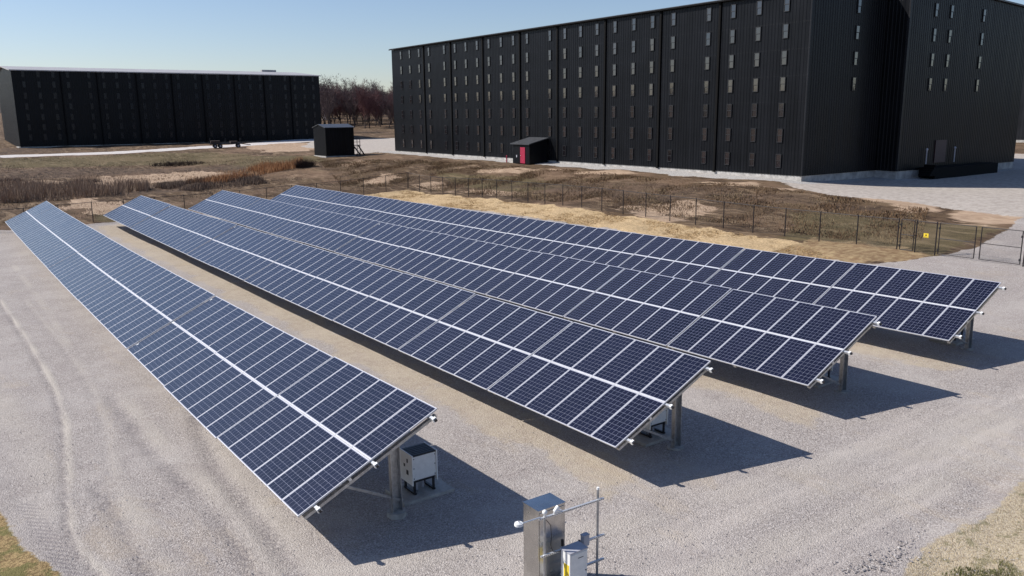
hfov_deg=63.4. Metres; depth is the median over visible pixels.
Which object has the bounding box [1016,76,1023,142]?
warehouse
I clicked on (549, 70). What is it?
window
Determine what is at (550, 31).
window
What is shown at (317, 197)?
solar table
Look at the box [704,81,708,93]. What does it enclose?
window
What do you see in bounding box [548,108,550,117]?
window
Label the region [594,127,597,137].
window
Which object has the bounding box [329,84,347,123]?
bare tree
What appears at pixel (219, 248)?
solar table
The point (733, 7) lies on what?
window
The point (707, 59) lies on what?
window
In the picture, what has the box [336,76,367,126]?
bare tree
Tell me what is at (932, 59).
window
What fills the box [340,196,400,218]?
solar table
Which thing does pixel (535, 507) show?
steel cabinet
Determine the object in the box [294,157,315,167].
shrub
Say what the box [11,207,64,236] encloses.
solar table
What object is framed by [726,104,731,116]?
window
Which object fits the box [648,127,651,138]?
window
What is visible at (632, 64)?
window
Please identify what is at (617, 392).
solar table
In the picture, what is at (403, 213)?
solar table
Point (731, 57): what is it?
window
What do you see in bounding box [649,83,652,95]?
window
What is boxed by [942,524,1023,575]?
green corner grass
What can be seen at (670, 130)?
window
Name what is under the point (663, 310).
solar table
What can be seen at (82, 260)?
solar table
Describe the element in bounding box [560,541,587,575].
meter box
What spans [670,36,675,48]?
window
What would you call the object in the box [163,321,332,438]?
solar table
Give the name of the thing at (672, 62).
window
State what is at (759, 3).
window
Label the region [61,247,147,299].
solar table
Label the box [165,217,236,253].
solar table
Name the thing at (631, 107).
window
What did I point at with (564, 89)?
window
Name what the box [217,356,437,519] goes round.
solar table
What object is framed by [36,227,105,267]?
solar table
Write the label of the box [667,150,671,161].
window
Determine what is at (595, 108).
window
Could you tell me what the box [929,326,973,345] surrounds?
inverter cabinet
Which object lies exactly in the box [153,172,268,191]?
marsh grass
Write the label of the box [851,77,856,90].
window
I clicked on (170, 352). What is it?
solar table
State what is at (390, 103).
bare tree
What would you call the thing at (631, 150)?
window
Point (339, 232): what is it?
solar table
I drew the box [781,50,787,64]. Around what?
window
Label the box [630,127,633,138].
window
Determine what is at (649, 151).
window
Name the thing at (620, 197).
bank grass
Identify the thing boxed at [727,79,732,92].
window
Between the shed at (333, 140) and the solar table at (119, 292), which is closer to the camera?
the solar table at (119, 292)
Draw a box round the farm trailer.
[209,138,250,147]
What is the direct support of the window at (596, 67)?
in the warehouse at (810, 90)
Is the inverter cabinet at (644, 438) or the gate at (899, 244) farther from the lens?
the gate at (899, 244)
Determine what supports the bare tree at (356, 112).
on the ground at (62, 347)
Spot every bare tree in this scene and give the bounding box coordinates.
[319,73,340,123]
[320,83,342,123]
[320,94,328,122]
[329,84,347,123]
[332,92,348,123]
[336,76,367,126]
[337,85,353,123]
[343,101,361,124]
[344,83,363,123]
[347,82,367,124]
[351,79,379,127]
[354,88,385,127]
[366,80,386,125]
[370,90,387,126]
[372,98,383,126]
[380,94,393,127]
[386,96,393,114]
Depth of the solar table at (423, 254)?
48.91 m
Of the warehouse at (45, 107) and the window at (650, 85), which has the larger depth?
the warehouse at (45, 107)
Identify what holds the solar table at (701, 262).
on the ground at (62, 347)
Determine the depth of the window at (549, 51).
107.97 m
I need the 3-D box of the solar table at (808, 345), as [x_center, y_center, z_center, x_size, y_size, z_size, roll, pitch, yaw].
[9.107,2.380,29.442,3.627,3.361,6.390,-9,14,-34]
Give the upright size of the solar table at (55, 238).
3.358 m
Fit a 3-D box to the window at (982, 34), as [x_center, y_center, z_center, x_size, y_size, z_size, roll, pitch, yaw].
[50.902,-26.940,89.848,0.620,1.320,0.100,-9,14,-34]
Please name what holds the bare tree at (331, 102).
on the ground at (62, 347)
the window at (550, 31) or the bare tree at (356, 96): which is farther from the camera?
the bare tree at (356, 96)
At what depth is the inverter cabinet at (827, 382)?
29.62 m
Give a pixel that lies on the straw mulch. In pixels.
(609, 220)
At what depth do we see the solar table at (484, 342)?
29.71 m
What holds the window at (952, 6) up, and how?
in the warehouse at (810, 90)
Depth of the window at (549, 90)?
109.00 m
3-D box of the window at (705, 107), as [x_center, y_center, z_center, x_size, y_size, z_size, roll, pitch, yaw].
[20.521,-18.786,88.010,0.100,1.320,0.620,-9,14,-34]
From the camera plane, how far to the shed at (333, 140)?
136.64 m
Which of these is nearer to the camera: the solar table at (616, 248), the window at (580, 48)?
the solar table at (616, 248)
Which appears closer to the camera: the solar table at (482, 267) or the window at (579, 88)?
the solar table at (482, 267)
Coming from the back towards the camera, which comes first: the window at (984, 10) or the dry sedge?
the dry sedge
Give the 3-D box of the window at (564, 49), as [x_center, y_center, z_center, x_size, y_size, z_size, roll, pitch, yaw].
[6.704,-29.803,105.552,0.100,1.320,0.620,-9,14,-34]
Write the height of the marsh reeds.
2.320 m
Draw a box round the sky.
[0,0,1023,93]
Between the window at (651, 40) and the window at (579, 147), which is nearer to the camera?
the window at (651, 40)
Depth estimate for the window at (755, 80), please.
82.36 m
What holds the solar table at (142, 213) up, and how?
on the ground at (62, 347)
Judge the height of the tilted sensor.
0.155 m
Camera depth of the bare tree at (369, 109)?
277.78 m
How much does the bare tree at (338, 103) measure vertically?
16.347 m
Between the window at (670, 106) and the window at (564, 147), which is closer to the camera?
the window at (670, 106)
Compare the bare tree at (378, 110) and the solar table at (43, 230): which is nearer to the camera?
the solar table at (43, 230)
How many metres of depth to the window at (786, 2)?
78.36 m
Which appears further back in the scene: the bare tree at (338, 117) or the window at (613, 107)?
the bare tree at (338, 117)
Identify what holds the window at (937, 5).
in the warehouse at (810, 90)
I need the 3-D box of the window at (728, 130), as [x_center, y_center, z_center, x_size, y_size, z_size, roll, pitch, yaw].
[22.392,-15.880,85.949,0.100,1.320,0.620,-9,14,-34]
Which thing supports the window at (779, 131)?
in the warehouse at (810, 90)
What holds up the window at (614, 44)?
in the warehouse at (810, 90)
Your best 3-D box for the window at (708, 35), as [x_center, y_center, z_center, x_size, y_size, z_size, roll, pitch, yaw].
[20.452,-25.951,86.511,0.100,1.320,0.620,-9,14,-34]
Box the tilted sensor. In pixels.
[553,505,561,512]
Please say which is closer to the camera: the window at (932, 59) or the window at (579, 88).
the window at (932, 59)
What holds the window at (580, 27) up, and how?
in the warehouse at (810, 90)
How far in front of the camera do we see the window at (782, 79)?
79.79 m
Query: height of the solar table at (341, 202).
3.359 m
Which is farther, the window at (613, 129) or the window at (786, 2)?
the window at (613, 129)
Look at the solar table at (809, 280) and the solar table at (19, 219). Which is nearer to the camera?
the solar table at (809, 280)
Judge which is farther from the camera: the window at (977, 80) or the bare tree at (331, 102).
the bare tree at (331, 102)
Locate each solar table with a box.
[5,201,54,228]
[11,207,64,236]
[19,213,76,245]
[27,220,89,255]
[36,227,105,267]
[48,237,124,281]
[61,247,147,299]
[78,260,176,320]
[99,275,214,348]
[103,196,153,220]
[116,200,170,227]
[127,296,263,385]
[130,205,188,235]
[146,211,210,245]
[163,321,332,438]
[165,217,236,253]
[186,225,265,267]
[189,190,238,223]
[206,194,260,225]
[213,233,302,280]
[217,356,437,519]
[224,198,284,225]
[244,244,346,298]
[246,203,311,234]
[271,185,316,203]
[271,209,343,242]
[283,257,402,322]
[291,188,340,208]
[300,214,379,251]
[314,192,368,213]
[333,273,474,349]
[334,222,424,264]
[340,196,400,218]
[370,201,435,226]
[375,230,477,278]
[398,294,572,392]
[405,206,477,233]
[424,241,541,296]
[446,212,527,242]
[485,253,624,318]
[488,322,713,450]
[493,218,585,253]
[550,226,656,266]
[564,268,731,347]
[619,236,744,282]
[667,289,881,392]
[705,248,855,303]
[814,263,1006,350]
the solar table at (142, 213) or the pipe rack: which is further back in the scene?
the solar table at (142, 213)
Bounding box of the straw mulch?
[369,189,832,259]
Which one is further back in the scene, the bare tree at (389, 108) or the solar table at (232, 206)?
the bare tree at (389, 108)
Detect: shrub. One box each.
[149,160,203,166]
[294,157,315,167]
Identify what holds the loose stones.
on the ground at (62, 347)
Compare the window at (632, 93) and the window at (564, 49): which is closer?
the window at (632, 93)
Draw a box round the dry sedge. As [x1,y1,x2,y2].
[185,156,304,183]
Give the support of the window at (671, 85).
in the warehouse at (810, 90)
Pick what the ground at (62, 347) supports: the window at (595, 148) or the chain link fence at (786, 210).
the chain link fence at (786, 210)
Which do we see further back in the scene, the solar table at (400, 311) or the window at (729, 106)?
the window at (729, 106)
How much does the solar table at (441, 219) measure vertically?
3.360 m
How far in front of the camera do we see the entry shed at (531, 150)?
110.18 m
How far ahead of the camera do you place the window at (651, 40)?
93.05 m
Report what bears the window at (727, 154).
in the warehouse at (810, 90)
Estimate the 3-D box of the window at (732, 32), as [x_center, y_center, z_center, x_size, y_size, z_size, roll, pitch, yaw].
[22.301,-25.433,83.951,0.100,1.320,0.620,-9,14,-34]
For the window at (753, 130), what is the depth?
83.37 m
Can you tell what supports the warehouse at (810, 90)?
on the ground at (62, 347)
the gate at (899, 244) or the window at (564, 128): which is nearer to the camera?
the gate at (899, 244)
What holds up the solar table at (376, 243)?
on the ground at (62, 347)
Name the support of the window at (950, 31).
in the warehouse at (810, 90)
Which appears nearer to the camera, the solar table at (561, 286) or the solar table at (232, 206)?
the solar table at (561, 286)
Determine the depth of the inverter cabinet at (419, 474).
21.65 m
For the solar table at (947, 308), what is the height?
3.360 m
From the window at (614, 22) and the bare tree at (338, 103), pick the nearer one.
the window at (614, 22)
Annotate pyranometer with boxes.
[514,521,522,527]
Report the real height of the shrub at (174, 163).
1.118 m
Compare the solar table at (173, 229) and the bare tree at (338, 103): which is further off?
the bare tree at (338, 103)
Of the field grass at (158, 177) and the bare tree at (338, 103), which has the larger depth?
the bare tree at (338, 103)
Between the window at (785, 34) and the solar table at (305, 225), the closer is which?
the solar table at (305, 225)
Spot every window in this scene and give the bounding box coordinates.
[548,30,551,40]
[548,50,551,60]
[548,69,551,79]
[548,88,550,98]
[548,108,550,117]
[548,126,550,136]
[548,145,550,154]
[563,28,566,38]
[563,48,566,58]
[563,68,565,78]
[563,88,565,97]
[563,107,565,117]
[563,127,565,136]
[563,146,565,155]
[578,46,581,57]
[578,67,581,77]
[578,87,581,97]
[578,107,581,117]
[578,127,581,136]
[578,146,581,156]
[579,26,582,36]
[594,86,597,96]
[594,107,597,117]
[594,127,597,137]
[594,147,597,157]
[595,23,598,34]
[595,45,598,55]
[595,65,598,76]
[611,127,615,137]
[611,148,614,158]
[612,64,616,75]
[612,85,615,96]
[612,106,615,117]
[613,21,616,32]
[613,43,616,54]
[629,148,633,159]
[630,84,634,95]
[630,106,634,116]
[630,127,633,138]
[631,41,635,52]
[631,63,634,74]
[632,18,635,30]
[647,149,651,160]
[648,106,652,116]
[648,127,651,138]
[649,61,653,72]
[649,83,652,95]
[650,16,654,27]
[650,38,654,50]
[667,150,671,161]
[668,128,672,139]
[669,82,673,94]
[669,105,672,116]
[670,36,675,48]
[670,59,674,71]
[671,13,675,25]
[701,151,705,163]
[702,128,706,140]
[703,104,707,116]
[704,57,709,69]
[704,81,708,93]
[705,32,710,45]
[706,8,711,21]
[724,152,729,164]
[725,128,730,140]
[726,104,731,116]
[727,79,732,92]
[728,55,733,67]
[729,30,734,43]
[731,4,736,17]
[749,153,754,165]
[750,128,755,141]
[751,103,757,116]
[753,78,758,91]
[754,53,759,66]
[755,27,760,40]
[756,0,762,14]
[775,154,781,167]
[777,129,782,142]
[778,103,784,116]
[779,77,785,90]
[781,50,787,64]
[782,24,788,38]
[784,0,789,11]
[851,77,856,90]
[853,51,858,64]
[855,25,860,39]
[857,0,861,13]
[928,78,932,90]
[930,53,934,66]
[932,28,936,41]
[934,3,939,16]
[943,78,947,90]
[945,54,949,66]
[948,30,952,42]
[950,5,954,18]
[975,79,979,91]
[977,56,981,68]
[980,33,984,45]
[982,9,986,21]
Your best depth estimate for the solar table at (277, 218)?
68.69 m
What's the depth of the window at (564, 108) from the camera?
107.00 m
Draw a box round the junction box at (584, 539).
[580,532,589,545]
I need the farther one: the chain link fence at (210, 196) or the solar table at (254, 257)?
the chain link fence at (210, 196)
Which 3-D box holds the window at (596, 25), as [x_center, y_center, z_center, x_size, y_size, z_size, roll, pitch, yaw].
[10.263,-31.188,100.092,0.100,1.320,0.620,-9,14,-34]
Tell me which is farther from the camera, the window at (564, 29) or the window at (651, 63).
the window at (564, 29)
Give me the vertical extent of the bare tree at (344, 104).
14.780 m
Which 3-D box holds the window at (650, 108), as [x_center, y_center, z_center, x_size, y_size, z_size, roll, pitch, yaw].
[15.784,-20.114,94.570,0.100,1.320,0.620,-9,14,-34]
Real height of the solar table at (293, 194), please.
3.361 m
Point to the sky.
(350, 39)
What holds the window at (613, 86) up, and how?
in the warehouse at (810, 90)
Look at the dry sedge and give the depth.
120.68 m
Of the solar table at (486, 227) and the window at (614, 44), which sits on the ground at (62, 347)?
the solar table at (486, 227)
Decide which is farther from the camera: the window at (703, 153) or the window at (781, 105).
the window at (703, 153)
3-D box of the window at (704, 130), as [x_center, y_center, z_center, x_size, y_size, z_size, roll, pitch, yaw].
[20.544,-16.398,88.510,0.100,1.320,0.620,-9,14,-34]
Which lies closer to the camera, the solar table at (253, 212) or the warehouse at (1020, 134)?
the solar table at (253, 212)
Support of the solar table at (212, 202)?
on the ground at (62, 347)
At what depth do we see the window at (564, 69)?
106.01 m
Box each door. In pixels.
[520,147,524,162]
[571,550,586,575]
[933,140,946,162]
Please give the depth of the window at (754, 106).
82.86 m
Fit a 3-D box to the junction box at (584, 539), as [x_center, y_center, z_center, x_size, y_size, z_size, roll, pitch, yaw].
[1.531,5.270,17.378,0.162,0.252,0.128,-9,14,-34]
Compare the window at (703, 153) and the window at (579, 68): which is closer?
the window at (703, 153)
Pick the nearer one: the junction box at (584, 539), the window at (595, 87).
the junction box at (584, 539)
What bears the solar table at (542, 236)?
on the ground at (62, 347)
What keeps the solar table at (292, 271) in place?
on the ground at (62, 347)
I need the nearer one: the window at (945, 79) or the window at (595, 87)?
the window at (945, 79)
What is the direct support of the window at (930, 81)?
in the warehouse at (810, 90)
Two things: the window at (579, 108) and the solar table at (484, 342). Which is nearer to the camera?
the solar table at (484, 342)
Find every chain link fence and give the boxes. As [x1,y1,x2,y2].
[0,173,407,229]
[408,172,899,248]
[914,220,937,255]
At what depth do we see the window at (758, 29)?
81.38 m
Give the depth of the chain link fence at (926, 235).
50.00 m
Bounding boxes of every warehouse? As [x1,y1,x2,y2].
[0,66,320,147]
[389,0,1023,181]
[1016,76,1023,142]
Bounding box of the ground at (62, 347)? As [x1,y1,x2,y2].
[0,107,1023,575]
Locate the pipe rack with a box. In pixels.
[523,487,604,575]
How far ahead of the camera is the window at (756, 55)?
81.88 m
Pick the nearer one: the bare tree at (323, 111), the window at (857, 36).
the window at (857, 36)
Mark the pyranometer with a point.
(518, 524)
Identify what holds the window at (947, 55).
in the warehouse at (810, 90)
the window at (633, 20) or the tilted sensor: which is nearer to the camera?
the tilted sensor
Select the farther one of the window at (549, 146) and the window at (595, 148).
the window at (549, 146)
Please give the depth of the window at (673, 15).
90.00 m
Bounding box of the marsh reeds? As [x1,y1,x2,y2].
[0,174,151,203]
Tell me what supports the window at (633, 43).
in the warehouse at (810, 90)
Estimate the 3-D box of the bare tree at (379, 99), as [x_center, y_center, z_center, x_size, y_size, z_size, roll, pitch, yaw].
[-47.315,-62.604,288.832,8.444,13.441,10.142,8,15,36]
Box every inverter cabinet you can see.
[385,442,454,506]
[633,407,670,446]
[812,366,838,387]
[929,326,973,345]
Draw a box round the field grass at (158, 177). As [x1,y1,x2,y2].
[0,150,379,217]
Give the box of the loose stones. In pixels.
[6,360,1022,575]
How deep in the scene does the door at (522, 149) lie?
110.26 m
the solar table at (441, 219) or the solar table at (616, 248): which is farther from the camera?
the solar table at (441, 219)
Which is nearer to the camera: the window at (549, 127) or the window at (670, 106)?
the window at (670, 106)
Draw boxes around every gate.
[898,219,915,250]
[937,223,976,258]
[978,227,1023,264]
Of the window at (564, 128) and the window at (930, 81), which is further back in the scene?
the window at (564, 128)
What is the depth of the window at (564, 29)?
104.98 m
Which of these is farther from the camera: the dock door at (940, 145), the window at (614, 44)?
the window at (614, 44)
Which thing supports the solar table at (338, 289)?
on the ground at (62, 347)
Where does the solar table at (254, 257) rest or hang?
on the ground at (62, 347)
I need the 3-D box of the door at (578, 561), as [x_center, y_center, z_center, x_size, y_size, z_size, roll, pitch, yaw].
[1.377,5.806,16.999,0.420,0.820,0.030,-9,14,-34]
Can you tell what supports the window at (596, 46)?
in the warehouse at (810, 90)
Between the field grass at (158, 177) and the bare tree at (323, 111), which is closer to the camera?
the field grass at (158, 177)
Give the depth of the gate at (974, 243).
48.55 m
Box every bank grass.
[317,158,927,246]
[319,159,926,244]
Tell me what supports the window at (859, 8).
in the warehouse at (810, 90)
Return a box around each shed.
[312,124,364,157]
[509,137,548,163]
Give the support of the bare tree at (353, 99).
on the ground at (62, 347)
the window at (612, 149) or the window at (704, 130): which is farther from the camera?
the window at (612, 149)
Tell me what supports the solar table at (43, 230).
on the ground at (62, 347)
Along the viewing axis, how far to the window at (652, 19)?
92.55 m
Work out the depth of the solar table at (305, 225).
63.80 m
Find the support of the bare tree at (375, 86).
on the ground at (62, 347)
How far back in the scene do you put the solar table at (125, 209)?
79.26 m
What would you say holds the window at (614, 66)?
in the warehouse at (810, 90)
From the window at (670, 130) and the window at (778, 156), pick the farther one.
the window at (670, 130)
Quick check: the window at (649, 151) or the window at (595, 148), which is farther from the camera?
the window at (595, 148)
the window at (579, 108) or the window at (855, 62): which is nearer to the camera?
the window at (855, 62)
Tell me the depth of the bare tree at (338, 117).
300.07 m
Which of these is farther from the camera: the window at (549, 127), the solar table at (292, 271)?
the window at (549, 127)
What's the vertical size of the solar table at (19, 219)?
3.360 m
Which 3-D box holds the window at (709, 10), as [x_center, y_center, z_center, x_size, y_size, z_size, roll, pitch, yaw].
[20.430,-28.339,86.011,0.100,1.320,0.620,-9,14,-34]
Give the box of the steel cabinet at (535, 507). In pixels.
[523,493,565,575]
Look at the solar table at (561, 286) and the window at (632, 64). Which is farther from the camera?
the window at (632, 64)
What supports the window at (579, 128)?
in the warehouse at (810, 90)
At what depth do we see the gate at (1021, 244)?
46.57 m
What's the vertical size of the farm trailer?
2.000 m
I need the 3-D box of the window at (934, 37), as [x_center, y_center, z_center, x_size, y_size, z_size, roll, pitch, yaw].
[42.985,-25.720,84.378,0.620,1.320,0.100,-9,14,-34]
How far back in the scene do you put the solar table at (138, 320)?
36.01 m
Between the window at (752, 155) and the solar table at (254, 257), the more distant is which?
the window at (752, 155)
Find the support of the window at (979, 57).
in the warehouse at (810, 90)
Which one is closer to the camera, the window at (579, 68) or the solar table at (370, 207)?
the solar table at (370, 207)
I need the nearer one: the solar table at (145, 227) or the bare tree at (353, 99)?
the solar table at (145, 227)

